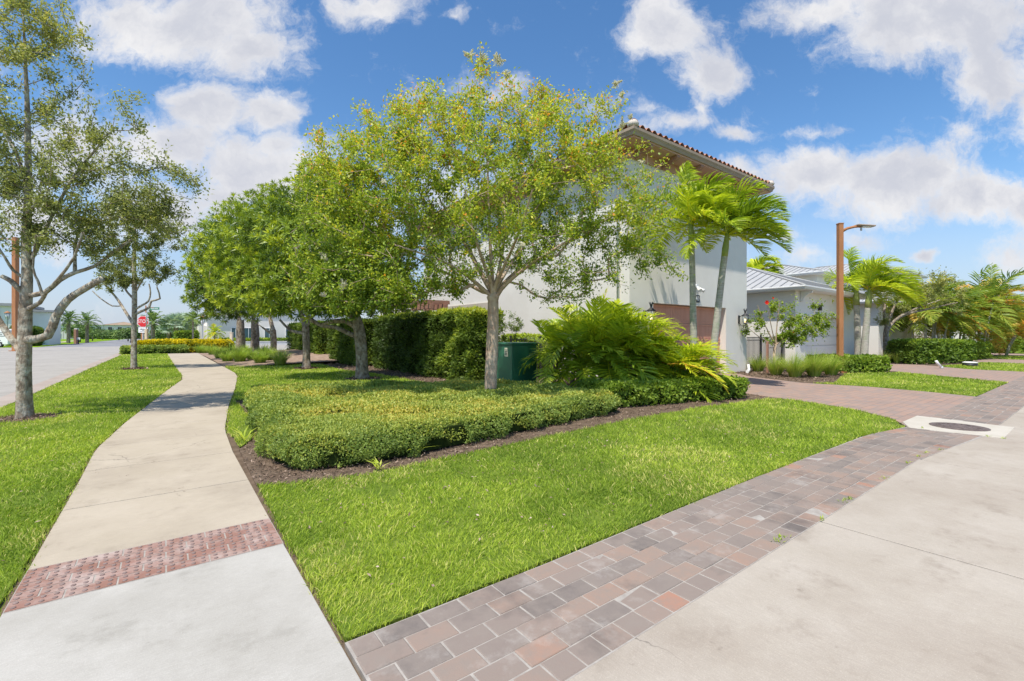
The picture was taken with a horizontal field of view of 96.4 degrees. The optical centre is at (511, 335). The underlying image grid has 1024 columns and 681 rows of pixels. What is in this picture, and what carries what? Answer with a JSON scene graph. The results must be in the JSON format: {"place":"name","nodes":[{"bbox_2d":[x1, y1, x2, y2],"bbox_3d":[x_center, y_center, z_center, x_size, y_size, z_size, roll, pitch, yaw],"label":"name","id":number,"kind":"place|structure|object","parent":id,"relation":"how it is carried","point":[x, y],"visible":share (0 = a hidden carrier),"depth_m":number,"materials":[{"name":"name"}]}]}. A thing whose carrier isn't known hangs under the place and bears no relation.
{"place":"outdoors","nodes":[
{"label":"outdoors","id":0,"kind":"place"},
{"bbox_2d":[0,352,118,396],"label":"street","id":1,"kind":"structure","parent":0,"point":[46,366],"depth_m":23.21,"materials":[{"name":"grey asphalt"}]},
{"bbox_2d":[0,339,120,347],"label":"lawn","id":2,"kind":"structure","parent":0,"point":[83,341],"depth_m":115.27,"materials":[{"name":"green plant"}]},
{"bbox_2d":[9,325,44,345],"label":"clipped hedge","id":3,"kind":"object","parent":2,"relation":"on","point":[37,330],"visible":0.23,"depth_m":65.67,"materials":[{"name":"green plant"}]},
{"bbox_2d":[0,303,65,345],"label":"modern house","id":4,"kind":"structure","parent":2,"relation":"on","point":[41,316],"depth_m":71.96,"materials":[{"name":"white paint"}]},
{"bbox_2d":[61,310,83,342],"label":"date palm","id":5,"kind":"object","parent":2,"relation":"on","point":[67,321],"visible":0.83,"depth_m":89.80,"materials":[{"name":"green plant"}]},
{"bbox_2d":[61,322,98,341],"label":"garden tree","id":6,"kind":"object","parent":2,"relation":"on","point":[81,333],"visible":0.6,"depth_m":104.00,"materials":[{"name":"green plant"}]},
{"bbox_2d":[103,322,139,329],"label":"townhouse","id":7,"kind":"structure","parent":2,"relation":"on","point":[115,326],"depth_m":200.79,"materials":[{"name":"white paint"}]},
{"bbox_2d":[137,309,168,338],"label":"date palm","id":8,"kind":"object","parent":2,"relation":"on","point":[152,317],"visible":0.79,"depth_m":71.78,"materials":[{"name":"green plant"}]},
{"bbox_2d":[148,326,173,338],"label":"garden tree","id":9,"kind":"object","parent":2,"relation":"on","point":[159,335],"visible":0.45,"depth_m":93.88,"materials":[{"name":"green plant"}]},
{"bbox_2d":[156,315,181,338],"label":"fan palm","id":10,"kind":"object","parent":2,"relation":"on","point":[166,331],"visible":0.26,"depth_m":77.39,"materials":[{"name":"green plant"}]},
{"bbox_2d":[161,312,189,331],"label":"tree","id":11,"kind":"object","parent":2,"relation":"on","point":[176,317],"visible":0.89,"depth_m":73.48,"materials":[{"name":"green plant"}]},
{"bbox_2d":[172,329,199,338],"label":"box hedge","id":12,"kind":"object","parent":2,"relation":"on","point":[185,333],"visible":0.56,"depth_m":68.73,"materials":[{"name":"green plant"}]},
{"bbox_2d":[204,323,225,338],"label":"feather palm","id":13,"kind":"object","parent":2,"relation":"on","point":[213,332],"visible":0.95,"depth_m":69.76,"materials":[{"name":"green plant"}]},
{"bbox_2d":[195,300,342,338],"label":"white house","id":14,"kind":"structure","parent":2,"relation":"on","point":[281,330],"depth_m":74.40,"materials":[{"name":"paint"}]},
{"bbox_2d":[0,353,182,614],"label":"verge lawn","id":15,"kind":"structure","parent":0,"point":[35,496],"depth_m":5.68,"materials":[{"name":"plant"}]},
{"bbox_2d":[0,412,60,422],"bbox_3d":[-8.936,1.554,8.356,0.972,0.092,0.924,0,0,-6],"label":"tree mulch","id":16,"kind":"object","parent":15,"relation":"on","point":[40,417],"visible":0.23,"depth_m":8.32,"materials":[{"name":"brown wood"}]},
{"bbox_2d":[0,0,214,418],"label":"oak tree","id":17,"kind":"object","parent":16,"relation":"on","point":[25,53],"visible":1,"depth_m":8.36,"materials":[{"name":"green plant"}]},
{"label":"tree mulch","id":18,"kind":"structure","parent":15,"relation":"on","visible":0},
{"bbox_2d":[77,178,189,367],"bbox_3d":[-16.896,-2.743,20.531,4.506,8.586,3.111,0,0,7],"label":"oak tree","id":19,"kind":"object","parent":18,"relation":"on","point":[123,281],"visible":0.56,"depth_m":20.40,"materials":[{"name":"green plant"}]},
{"bbox_2d":[45,339,150,346],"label":"road","id":20,"kind":"structure","parent":0,"point":[121,342],"depth_m":77.36,"materials":[{"name":"grey asphalt"}]},
{"bbox_2d":[72,310,102,342],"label":"date palm","id":21,"kind":"object","parent":20,"relation":"on","point":[89,322],"visible":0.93,"depth_m":95.81,"materials":[{"name":"green plant"}]},
{"bbox_2d":[118,327,144,342],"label":"garden tree","id":22,"kind":"object","parent":20,"relation":"on","point":[125,333],"visible":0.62,"depth_m":93.90,"materials":[{"name":"green plant"}]},
{"bbox_2d":[0,345,288,353],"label":"cross street","id":23,"kind":"structure","parent":0,"point":[57,350],"depth_m":49.73,"materials":[{"name":"grey asphalt"}]},
{"bbox_2d":[7,237,18,350],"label":"lamp post","id":24,"kind":"object","parent":23,"relation":"on","point":[15,292],"visible":0.5,"depth_m":44.33,"materials":[{"name":"brown metal"}]},
{"bbox_2d":[137,316,148,339],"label":"stop sign","id":25,"kind":"object","parent":23,"relation":"on","point":[141,321],"visible":0.94,"depth_m":42.98,"materials":[{"name":"red metal"}]},
{"bbox_2d":[182,310,203,338],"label":"feather palm","id":26,"kind":"object","parent":23,"relation":"on","point":[192,316],"visible":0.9,"depth_m":65.91,"materials":[{"name":"green plant"}]},
{"bbox_2d":[28,353,268,569],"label":"sidewalk","id":27,"kind":"structure","parent":0,"point":[187,481],"depth_m":4.71,"materials":[{"name":"concrete"}]},
{"bbox_2d":[411,300,449,310],"bbox_3d":[-3.833,-0.045,21.875,1.610,3.150,2.100,0,0,-37],"label":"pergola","id":28,"kind":"object","parent":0,"point":[433,305],"visible":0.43,"depth_m":21.19,"materials":[{"name":"brown wood"}]},
{"bbox_2d":[0,352,1013,680],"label":"topsoil","id":29,"kind":"structure","parent":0,"point":[256,490],"depth_m":3.82,"materials":[{"name":"brown soil"}]},
{"bbox_2d":[0,353,120,406],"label":"kerb","id":30,"kind":"structure","parent":29,"relation":"on","point":[5,400],"depth_m":15.31,"materials":[{"name":"concrete"}]},
{"bbox_2d":[4,518,282,612],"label":"tactile paving","id":31,"kind":"structure","parent":29,"relation":"on","point":[106,576],"depth_m":3.02,"materials":[{"name":"brick"}]},
{"bbox_2d":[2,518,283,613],"bbox_3d":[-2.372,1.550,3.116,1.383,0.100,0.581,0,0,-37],"label":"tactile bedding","id":32,"kind":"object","parent":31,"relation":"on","point":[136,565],"visible":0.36,"depth_m":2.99,"materials":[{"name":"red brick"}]},
{"bbox_2d":[119,343,189,353],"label":"shrubs","id":33,"kind":"object","parent":29,"relation":"on","point":[159,349],"visible":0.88,"depth_m":37.82,"materials":[{"name":"green plant"}]},
{"bbox_2d":[0,544,360,680],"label":"sidewalk apron","id":34,"kind":"object","parent":29,"relation":"on","point":[257,615],"visible":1,"depth_m":2.32,"materials":[{"name":"concrete"}]},
{"bbox_2d":[137,338,235,352],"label":"golden hedge","id":35,"kind":"object","parent":29,"relation":"on","point":[191,343],"visible":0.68,"depth_m":40.93,"materials":[{"name":"yellow plant"}]},
{"bbox_2d":[199,349,338,366],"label":"mulch berm","id":36,"kind":"structure","parent":29,"relation":"on","point":[297,357],"depth_m":25.53,"materials":[{"name":"brown soil"}]},
{"bbox_2d":[177,200,278,351],"bbox_3d":[-19.204,-3.917,31.371,7.131,10.633,4.617,0,0,6],"label":"podocarpus tree","id":37,"kind":"object","parent":36,"relation":"on","point":[240,335],"visible":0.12,"depth_m":31.28,"materials":[{"name":"green plant"}]},
{"bbox_2d":[223,344,252,361],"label":"berm sedge","id":38,"kind":"object","parent":36,"relation":"on","point":[240,356],"visible":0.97,"depth_m":25.09,"materials":[{"name":"green plant"}]},
{"bbox_2d":[200,200,275,351],"bbox_3d":[-18.948,-4.176,33.011,7.338,11.152,4.904,0,0,4],"label":"podocarpus tree","id":39,"kind":"object","parent":36,"relation":"on","point":[255,338],"visible":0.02,"depth_m":32.80,"materials":[{"name":"green plant"}]},
{"bbox_2d":[246,351,270,362],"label":"berm sedge","id":40,"kind":"object","parent":36,"relation":"on","point":[260,358],"visible":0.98,"depth_m":23.87,"materials":[{"name":"green plant"}]},
{"bbox_2d":[268,348,293,363],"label":"berm sedge","id":41,"kind":"object","parent":36,"relation":"on","point":[279,358],"visible":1,"depth_m":22.94,"materials":[{"name":"green plant"}]},
{"bbox_2d":[286,320,336,353],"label":"clipped hedge","id":42,"kind":"object","parent":29,"relation":"on","point":[318,339],"visible":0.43,"depth_m":28.98,"materials":[{"name":"green plant"}]},
{"bbox_2d":[223,362,422,447],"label":"grass","id":43,"kind":"structure","parent":29,"relation":"on","point":[243,428],"depth_m":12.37,"materials":[{"name":"plant"}]},
{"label":"tree mulch","id":44,"kind":"structure","parent":43,"relation":"on","visible":0},
{"bbox_2d":[229,156,423,379],"bbox_3d":[-6.262,-2.425,15.972,5.997,7.963,4.992,0,0,-37],"label":"podocarpus tree","id":45,"kind":"object","parent":44,"relation":"on","point":[265,282],"visible":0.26,"depth_m":15.22,"materials":[{"name":"green plant"}]},
{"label":"tree mulch","id":46,"kind":"structure","parent":43,"relation":"on","visible":0},
{"bbox_2d":[198,176,318,367],"bbox_3d":[-10.771,-2.812,20.718,5.679,8.727,5.062,0,0,-37],"label":"podocarpus tree","id":47,"kind":"object","parent":46,"relation":"on","point":[227,277],"visible":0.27,"depth_m":19.93,"materials":[{"name":"green plant"}]},
{"bbox_2d":[325,317,378,365],"bbox_3d":[-8.540,0.329,24.574,1.660,2.649,5.358,0,0,-37],"label":"clipped hedge","id":48,"kind":"object","parent":29,"relation":"on","point":[342,348],"visible":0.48,"depth_m":23.52,"materials":[{"name":"green plant"}]},
{"bbox_2d":[311,361,445,381],"bbox_3d":[-15.881,1.560,32.883,2.000,0.080,48.400,0,0,-37],"label":"tree row mulch bed","id":49,"kind":"object","parent":29,"relation":"on","point":[402,375],"visible":0.17,"depth_m":18.32,"materials":[{"name":"brown soil"}]},
{"bbox_2d":[315,361,447,381],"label":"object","id":50,"kind":"object","parent":49,"relation":"on","point":[341,365],"visible":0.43,"depth_m":19.08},
{"bbox_2d":[370,305,505,380],"bbox_3d":[-3.367,0.304,18.181,1.837,2.734,8.939,0,0,-37],"label":"clipped hedge","id":51,"kind":"object","parent":29,"relation":"on","point":[446,343],"visible":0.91,"depth_m":16.40,"materials":[{"name":"green plant"}]},
{"bbox_2d":[236,377,764,486],"bbox_3d":[0.171,1.560,11.151,12.260,0.080,7.630,0,0,-37],"label":"mulch bed","id":52,"kind":"object","parent":29,"relation":"on","point":[356,469],"visible":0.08,"depth_m":6.16,"materials":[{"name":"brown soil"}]},
{"bbox_2d":[242,377,621,470],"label":"groundcover shrubs","id":53,"kind":"object","parent":52,"relation":"on","point":[304,425],"visible":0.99,"depth_m":7.12,"materials":[{"name":"green plant"}]},
{"bbox_2d":[267,41,697,393],"bbox_3d":[-0.601,-2.304,9.460,7.418,7.813,5.774,0,0,-37],"label":"crape myrtle","id":54,"kind":"object","parent":52,"relation":"on","point":[352,288],"visible":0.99,"depth_m":9.01,"materials":[{"name":"green plant"}]},
{"bbox_2d":[498,310,523,341],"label":"loose shrub","id":55,"kind":"object","parent":52,"relation":"on","point":[506,339],"visible":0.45,"depth_m":14.89,"materials":[{"name":"green plant"}]},
{"bbox_2d":[497,342,537,381],"bbox_3d":[0.110,0.877,13.069,1.040,1.365,0.960,0,0,-37],"label":"utility box","id":56,"kind":"object","parent":52,"relation":"on","point":[511,355],"visible":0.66,"depth_m":12.72,"materials":[{"name":"green metal"}]},
{"bbox_2d":[514,346,535,381],"bbox_3d":[0.358,0.860,12.742,0.780,1.120,0.016,0,0,-37],"label":"door","id":57,"kind":"structure","parent":56,"relation":"in","point":[520,352],"depth_m":12.70,"materials":[{"name":"green metal"}]},
{"bbox_2d":[518,288,737,402],"bbox_3d":[3.040,0.394,12.390,5.820,3.566,4.588,0,0,20],"label":"palm clump","id":58,"kind":"object","parent":52,"relation":"on","point":[604,338],"visible":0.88,"depth_m":11.59,"materials":[{"name":"green plant"}]},
{"bbox_2d":[576,373,751,406],"bbox_3d":[3.632,1.251,10.839,4.528,0.648,1.581,0,0,-23],"label":"hedge","id":59,"kind":"object","parent":52,"relation":"on","point":[653,392],"visible":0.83,"depth_m":10.21,"materials":[{"name":"green plant"}]},
{"bbox_2d":[643,161,749,372],"bbox_3d":[5.456,-1.771,13.780,3.013,6.646,3.232,0,0,-37],"label":"christmas palm","id":60,"kind":"object","parent":52,"relation":"on","point":[690,203],"visible":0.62,"depth_m":13.43,"materials":[{"name":"green plant"}]},
{"bbox_2d":[670,176,795,369],"bbox_3d":[6.430,-1.413,13.219,3.086,5.945,3.382,0,0,-37],"label":"christmas palm","id":61,"kind":"object","parent":52,"relation":"on","point":[752,217],"visible":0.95,"depth_m":12.79,"materials":[{"name":"green plant"}]},
{"bbox_2d":[501,332,548,373],"bbox_3d":[0.632,0.719,16.887,2.504,1.708,0.962,0,0,-37],"label":"yard hedge","id":62,"kind":"object","parent":29,"relation":"on","point":[522,335],"visible":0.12,"depth_m":16.54,"materials":[{"name":"green plant"}]},
{"bbox_2d":[379,118,774,376],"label":"stucco house","id":63,"kind":"structure","parent":29,"relation":"on","point":[666,295],"depth_m":16.98,"materials":[{"name":"white paint"}]},
{"bbox_2d":[653,304,719,372],"bbox_3d":[6.485,0.206,17.074,4.740,2.568,0.075,0,0,-37],"label":"garage door","id":64,"kind":"structure","parent":63,"relation":"in","point":[680,314],"depth_m":17.07,"materials":[{"name":"brown wood"}]},
{"bbox_2d":[345,377,1023,680],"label":"paver bedding","id":65,"kind":"object","parent":29,"relation":"on","point":[364,677],"visible":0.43,"depth_m":2.67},
{"bbox_2d":[348,376,1023,680],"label":"paver ribbon","id":66,"kind":"object","parent":65,"relation":"on","point":[546,644],"visible":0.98,"depth_m":2.85,"materials":[{"name":"brown brick"}]},
{"bbox_2d":[903,416,1013,437],"bbox_3d":[7.332,1.548,7.593,1.560,0.104,1.258,0,0,-37],"label":"manhole pad","id":67,"kind":"object","parent":65,"relation":"on","point":[996,431],"visible":0.58,"depth_m":7.46,"materials":[{"name":"concrete"}]},
{"bbox_2d":[929,422,990,430],"bbox_3d":[7.323,1.490,7.506,0.730,0.015,0.730,0,0,-37],"label":"manhole cover","id":68,"kind":"object","parent":67,"relation":"on","point":[959,426],"visible":1,"depth_m":7.48,"materials":[{"name":"metal"}]},
{"bbox_2d":[747,335,783,365],"bbox_3d":[11.539,0.745,21.101,4.780,1.570,0.060,0,0,-37],"label":"picket fence","id":69,"kind":"object","parent":29,"relation":"on","point":[779,350],"visible":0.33,"depth_m":20.92,"materials":[{"name":"white wood"}]},
{"bbox_2d":[747,254,783,273],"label":"christmas palm","id":70,"kind":"object","parent":29,"relation":"on","point":[757,263],"visible":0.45,"depth_m":35.33,"materials":[{"name":"green plant"}]},
{"bbox_2d":[568,407,1023,680],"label":"alley","id":71,"kind":"structure","parent":29,"relation":"on","point":[914,571],"depth_m":2.62,"materials":[{"name":"concrete"}]},
{"bbox_2d":[734,369,877,382],"bbox_3d":[11.879,1.560,18.598,8.800,0.080,4.100,0,0,-37],"label":"driveway side bed","id":72,"kind":"object","parent":29,"relation":"on","point":[792,379],"visible":0.26,"depth_m":16.57,"materials":[{"name":"brown soil"}]},
{"bbox_2d":[748,352,771,371],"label":"fountain grass","id":73,"kind":"object","parent":72,"relation":"on","point":[758,364],"depth_m":19.16,"materials":[{"name":"green plant"}]},
{"bbox_2d":[740,293,836,359],"bbox_3d":[11.317,-0.073,18.741,3.988,3.274,1.850,0,0,-11],"label":"hibiscus","id":74,"kind":"object","parent":72,"relation":"on","point":[791,336],"visible":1,"depth_m":18.74,"materials":[{"name":"green plant"}]},
{"bbox_2d":[728,366,887,381],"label":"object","id":75,"kind":"object","parent":72,"relation":"on","point":[822,374],"visible":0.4,"depth_m":16.71,"materials":[{"name":"brown soil"}]},
{"bbox_2d":[805,353,892,372],"bbox_3d":[14.039,1.156,19.327,3.201,0.882,1.849,0,0,-6],"label":"hedge","id":76,"kind":"object","parent":72,"relation":"on","point":[870,363],"visible":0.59,"depth_m":18.63,"materials":[{"name":"green plant"}]},
{"bbox_2d":[836,223,875,372],"bbox_3d":[13.920,-1.515,18.600,1.520,6.090,0.320,0,0,0],"label":"lamp post","id":77,"kind":"object","parent":72,"relation":"on","point":[840,229],"visible":0.94,"depth_m":18.51,"materials":[{"name":"brown metal"}]},
{"bbox_2d":[747,267,873,364],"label":"garage house","id":78,"kind":"structure","parent":29,"relation":"on","point":[763,286],"depth_m":23.61,"materials":[{"name":"beige paint"}]},
{"bbox_2d":[805,317,835,354],"bbox_3d":[16.453,0.270,24.567,4.880,2.440,0.090,0,0,-37],"label":"garage door","id":79,"kind":"structure","parent":78,"relation":"in","point":[829,344],"depth_m":24.85,"materials":[{"name":"white metal"}]},
{"bbox_2d":[765,264,913,355],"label":"two storey house","id":80,"kind":"structure","parent":29,"relation":"on","point":[876,329],"depth_m":32.55,"materials":[{"name":"beige paint"}]},
{"bbox_2d":[889,323,903,339],"bbox_3d":[27.253,0.295,32.750,4.980,2.390,0.090,0,0,-37],"label":"garage door","id":81,"kind":"structure","parent":80,"relation":"in","point":[894,335],"depth_m":33.10,"materials":[{"name":"grey"}]},
{"bbox_2d":[829,253,926,353],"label":"christmas palm","id":82,"kind":"object","parent":29,"relation":"on","point":[910,285],"visible":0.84,"depth_m":24.09,"materials":[{"name":"green plant"}]},
{"bbox_2d":[816,264,952,338],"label":"two storey house","id":83,"kind":"structure","parent":29,"relation":"on","point":[833,267],"depth_m":45.03,"materials":[{"name":"beige paint"}]},
{"bbox_2d":[891,363,961,364],"bbox_3d":[22.763,1.560,26.092,5.800,0.080,5.100,0,0,-37],"label":"neighbour bed","id":84,"kind":"object","parent":29,"relation":"on","point":[931,364],"visible":0.14,"depth_m":24.01,"materials":[{"name":"brown soil"}]},
{"bbox_2d":[872,265,971,354],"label":"bent tree","id":85,"kind":"object","parent":84,"relation":"on","point":[888,324],"visible":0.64,"depth_m":26.18,"materials":[{"name":"green plant"}]},
{"bbox_2d":[885,338,977,364],"bbox_3d":[23.163,0.867,25.332,5.292,1.547,1.908,0,0,-18],"label":"box hedge","id":86,"kind":"object","parent":84,"relation":"on","point":[929,350],"visible":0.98,"depth_m":24.58,"materials":[{"name":"green plant"}]},
{"bbox_2d":[885,272,1006,341],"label":"areca palm","id":87,"kind":"object","parent":84,"relation":"on","point":[945,315],"visible":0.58,"depth_m":28.87,"materials":[{"name":"green plant"}]},
{"bbox_2d":[908,263,1023,353],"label":"areca palm","id":88,"kind":"object","parent":29,"relation":"on","point":[992,291],"visible":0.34,"depth_m":30.62,"materials":[{"name":"green plant"}]},
{"bbox_2d":[930,272,1023,355],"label":"areca palm","id":89,"kind":"object","parent":29,"relation":"on","point":[1012,339],"visible":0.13,"depth_m":33.09,"materials":[{"name":"green plant"}]},
{"bbox_2d":[973,341,992,359],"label":"box hedge","id":90,"kind":"object","parent":29,"relation":"on","point":[983,351],"visible":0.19,"depth_m":28.81,"materials":[{"name":"green plant"}]},
{"bbox_2d":[990,338,1023,353],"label":"box hedge","id":91,"kind":"object","parent":29,"relation":"on","point":[1020,348],"visible":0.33,"depth_m":38.91,"materials":[{"name":"green plant"}]},
{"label":"tree mulch","id":92,"kind":"structure","parent":29,"relation":"on","visible":0},
{"bbox_2d":[178,182,290,354],"bbox_3d":[-16.251,-3.713,27.029,6.606,10.527,4.362,0,0,3],"label":"podocarpus tree","id":93,"kind":"object","parent":92,"relation":"on","point":[198,283],"visible":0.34,"depth_m":26.31,"materials":[{"name":"green plant"}]},
{"bbox_2d":[0,0,1023,324],"label":"sky","id":94,"kind":"structure","parent":0,"point":[903,118],"materials":[{"name":"blue"}]},
{"bbox_2d":[257,397,904,643],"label":"front lawn","id":95,"kind":"structure","parent":0,"point":[426,608],"depth_m":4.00,"materials":[{"name":"plant"}]},
{"bbox_2d":[759,353,793,374],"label":"fountain grass","id":96,"kind":"object","parent":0,"point":[774,369],"depth_m":17.45,"materials":[{"name":"green plant"}]},
{"bbox_2d":[776,352,815,377],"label":"fountain grass","id":97,"kind":"object","parent":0,"point":[796,368],"depth_m":16.54,"materials":[{"name":"green plant"}]},
{"bbox_2d":[795,348,840,376],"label":"fountain grass","id":98,"kind":"object","parent":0,"point":[818,368],"depth_m":16.70,"materials":[{"name":"green plant"}]},
{"bbox_2d":[818,350,853,374],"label":"fountain grass","id":99,"kind":"object","parent":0,"point":[834,368],"depth_m":17.39,"materials":[{"name":"green plant"}]},
{"bbox_2d":[721,373,974,426],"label":"driveway","id":100,"kind":"structure","parent":0,"point":[900,406],"depth_m":11.24,"materials":[{"name":"brown brick"}]},
{"bbox_2d":[813,371,1008,396],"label":"lawn","id":101,"kind":"structure","parent":0,"point":[984,386],"depth_m":14.54,"materials":[{"name":"green plant"}]},
{"bbox_2d":[886,353,1023,381],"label":"neighbour driveway","id":102,"kind":"structure","parent":0,"point":[1005,376],"depth_m":19.13,"materials":[{"name":"brown brick"}]},
{"bbox_2d":[823,246,903,354],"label":"christmas palm","id":103,"kind":"object","parent":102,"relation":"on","point":[852,261],"visible":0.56,"depth_m":25.06,"materials":[{"name":"green plant"}]},
{"bbox_2d":[942,362,1023,371],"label":"neighbour lawn","id":104,"kind":"structure","parent":0,"point":[990,367],"depth_m":21.64,"materials":[{"name":"plant"}]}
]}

